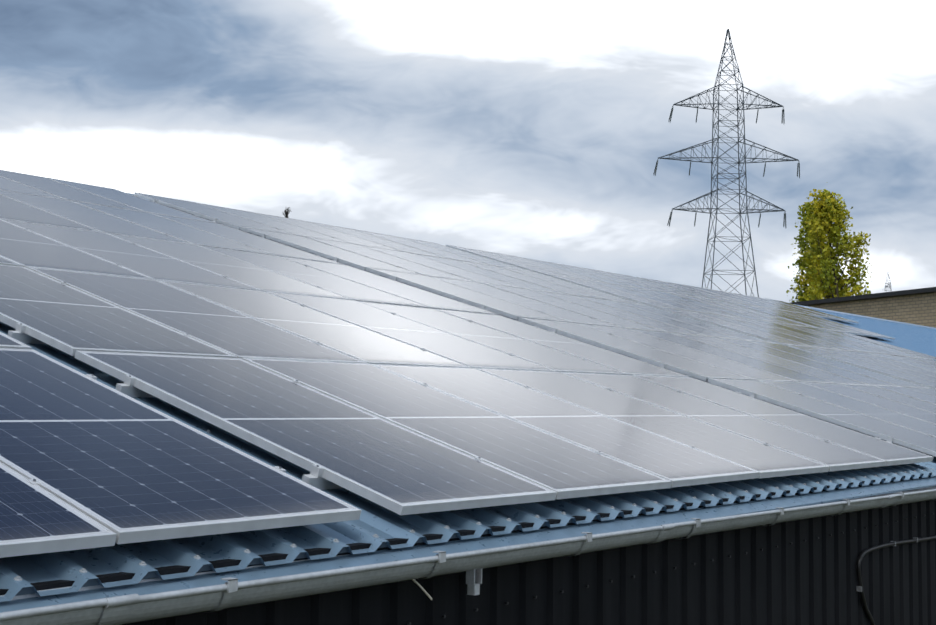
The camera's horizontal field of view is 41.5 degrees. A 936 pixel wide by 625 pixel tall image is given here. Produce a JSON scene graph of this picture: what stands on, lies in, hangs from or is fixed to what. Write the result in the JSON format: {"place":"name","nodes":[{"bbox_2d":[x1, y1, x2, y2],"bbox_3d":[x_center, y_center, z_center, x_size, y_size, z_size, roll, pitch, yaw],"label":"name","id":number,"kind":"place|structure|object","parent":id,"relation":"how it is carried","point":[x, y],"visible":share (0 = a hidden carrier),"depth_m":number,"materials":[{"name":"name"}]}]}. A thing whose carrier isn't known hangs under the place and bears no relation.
{"place":"outdoors","nodes":[
{"label":"outdoors","id":0,"kind":"place"},
{"bbox_2d":[0,0,935,302],"label":"sky","id":1,"kind":"structure","parent":0,"point":[539,130],"materials":[{"name":"white"}]},
{"bbox_2d":[658,29,798,296],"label":"transmission tower","id":2,"kind":"structure","parent":0,"point":[739,213],"depth_m":113.63,"materials":[{"name":"grey metal"}]},
{"bbox_2d":[653,105,799,227],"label":"insulators","id":3,"kind":"object","parent":2,"relation":"attached to","point":[798,164],"visible":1,"depth_m":114.00,"materials":[{"name":"brown glass"}]},
{"bbox_2d":[806,292,935,327],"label":"brick building","id":4,"kind":"structure","parent":0,"point":[918,309],"depth_m":63.87,"materials":[{"name":"brown"}]},
{"bbox_2d":[791,287,935,305],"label":"roof edge trim","id":5,"kind":"structure","parent":4,"relation":"attached to","point":[876,295],"depth_m":65.48,"materials":[{"name":"black metal"}]},
{"label":"ground","id":6,"kind":"structure","parent":0,"visible":0},
{"bbox_2d":[283,207,291,217],"bbox_3d":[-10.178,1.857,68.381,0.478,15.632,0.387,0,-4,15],"label":"bare tree top","id":7,"kind":"object","parent":6,"relation":"on","point":[285,213],"visible":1,"depth_m":68.86,"materials":[{"name":"grey plant"}]},
{"bbox_2d":[786,199,840,301],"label":"poplar tree","id":8,"kind":"object","parent":6,"relation":"on","point":[800,262],"depth_m":90.94,"materials":[{"name":"green plant"}]},
{"bbox_2d":[795,182,872,300],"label":"poplar tree","id":9,"kind":"object","parent":6,"relation":"on","point":[833,212],"depth_m":87.06,"materials":[{"name":"green plant"}]},
{"bbox_2d":[885,272,891,291],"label":"transmission tower","id":10,"kind":"structure","parent":6,"relation":"on","point":[887,281],"depth_m":491.66,"materials":[{"name":"grey metal"}]},
{"bbox_3d":[5.555,2.672,20.470,10.524,7.641,51.000,-2,-5,38],"label":"roof","id":11,"kind":"object","parent":6,"relation":"on","visible":0},
{"bbox_2d":[0,472,935,624],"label":"building wall","id":12,"kind":"structure","parent":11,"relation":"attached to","point":[812,580],"depth_m":6.14,"materials":[{"name":"black metal"}]},
{"bbox_2d":[205,492,933,611],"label":"gutter brackets","id":13,"kind":"object","parent":12,"relation":"attached to","point":[232,585],"visible":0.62,"depth_m":4.36,"materials":[{"name":"metal"}]},
{"bbox_2d":[0,486,935,624],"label":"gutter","id":14,"kind":"object","parent":13,"relation":"on","point":[123,609],"visible":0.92,"depth_m":4.10,"materials":[{"name":"metal"}]},
{"bbox_2d":[412,579,432,599],"bbox_3d":[-0.169,0.976,4.384,0.096,0.095,0.007,3,-4,-26],"label":"metal rod","id":15,"kind":"object","parent":14,"relation":"attached to","point":[423,589],"visible":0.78,"depth_m":4.38,"materials":[{"name":"beige"}]},
{"bbox_2d":[0,476,935,612],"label":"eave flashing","id":16,"kind":"object","parent":14,"relation":"on","point":[473,544],"depth_m":4.71,"materials":[{"name":"paint"}]},
{"bbox_2d":[466,568,481,594],"bbox_3d":[0.023,0.991,4.623,0.040,0.127,0.048,-2,-5,38],"label":"outlet","id":17,"kind":"object","parent":14,"relation":"attached to","point":[473,578],"visible":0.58,"depth_m":4.61,"materials":[{"name":"grey metal"}]},
{"bbox_2d":[407,513,933,624],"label":"wall screws","id":18,"kind":"object","parent":12,"relation":"attached to","point":[561,591],"depth_m":5.88,"materials":[{"name":"grey metal"}]},
{"bbox_2d":[857,535,935,624],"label":"cable conduit","id":19,"kind":"object","parent":12,"relation":"attached to","point":[859,560],"depth_m":8.07,"materials":[{"name":"black plastic"}]},
{"bbox_2d":[856,537,917,591],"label":"cable clips","id":20,"kind":"object","parent":19,"relation":"attached to","point":[859,588],"depth_m":7.94,"materials":[{"name":"grey"}]},
{"bbox_2d":[0,200,935,601],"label":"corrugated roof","id":21,"kind":"structure","parent":11,"relation":"on","point":[384,524],"depth_m":4.86,"materials":[{"name":"paint"}]},
{"bbox_2d":[15,485,847,595],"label":"rib end closures","id":22,"kind":"object","parent":21,"relation":"attached to","point":[89,582],"visible":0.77,"depth_m":3.86,"materials":[{"name":"black plastic"}]},
{"bbox_2d":[8,201,906,489],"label":"mounting rails","id":23,"kind":"object","parent":21,"relation":"on","point":[134,391],"visible":0.02,"depth_m":5.49,"materials":[{"name":"metal"}]},
{"bbox_2d":[0,183,933,484],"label":"panel clamps","id":24,"kind":"object","parent":23,"relation":"attached to","point":[314,471],"visible":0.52,"depth_m":7.58,"materials":[{"name":"silver metal"}]},
{"bbox_2d":[0,170,935,557],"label":"solar panel frames","id":25,"kind":"structure","parent":21,"relation":"on","point":[88,542],"depth_m":6.55,"materials":[{"name":"silver metal"}]},
{"bbox_2d":[2,183,931,481],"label":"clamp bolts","id":26,"kind":"object","parent":25,"relation":"on","point":[396,295],"visible":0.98,"depth_m":9.61,"materials":[{"name":"silver metal"}]},
{"bbox_2d":[0,170,935,542],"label":"solar panels","id":27,"kind":"object","parent":25,"relation":"in","point":[114,458],"visible":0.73,"depth_m":7.76,"materials":[{"name":"glass"}]},
{"bbox_2d":[14,429,933,580],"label":"roof screws","id":28,"kind":"object","parent":21,"relation":"on","point":[82,570],"visible":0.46,"depth_m":4.66,"materials":[{"name":"metal"}]},
{"bbox_2d":[128,193,935,328],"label":"ridge flashing","id":29,"kind":"object","parent":11,"relation":"on","point":[826,310],"depth_m":37.03,"materials":[{"name":"paint"}]}
]}

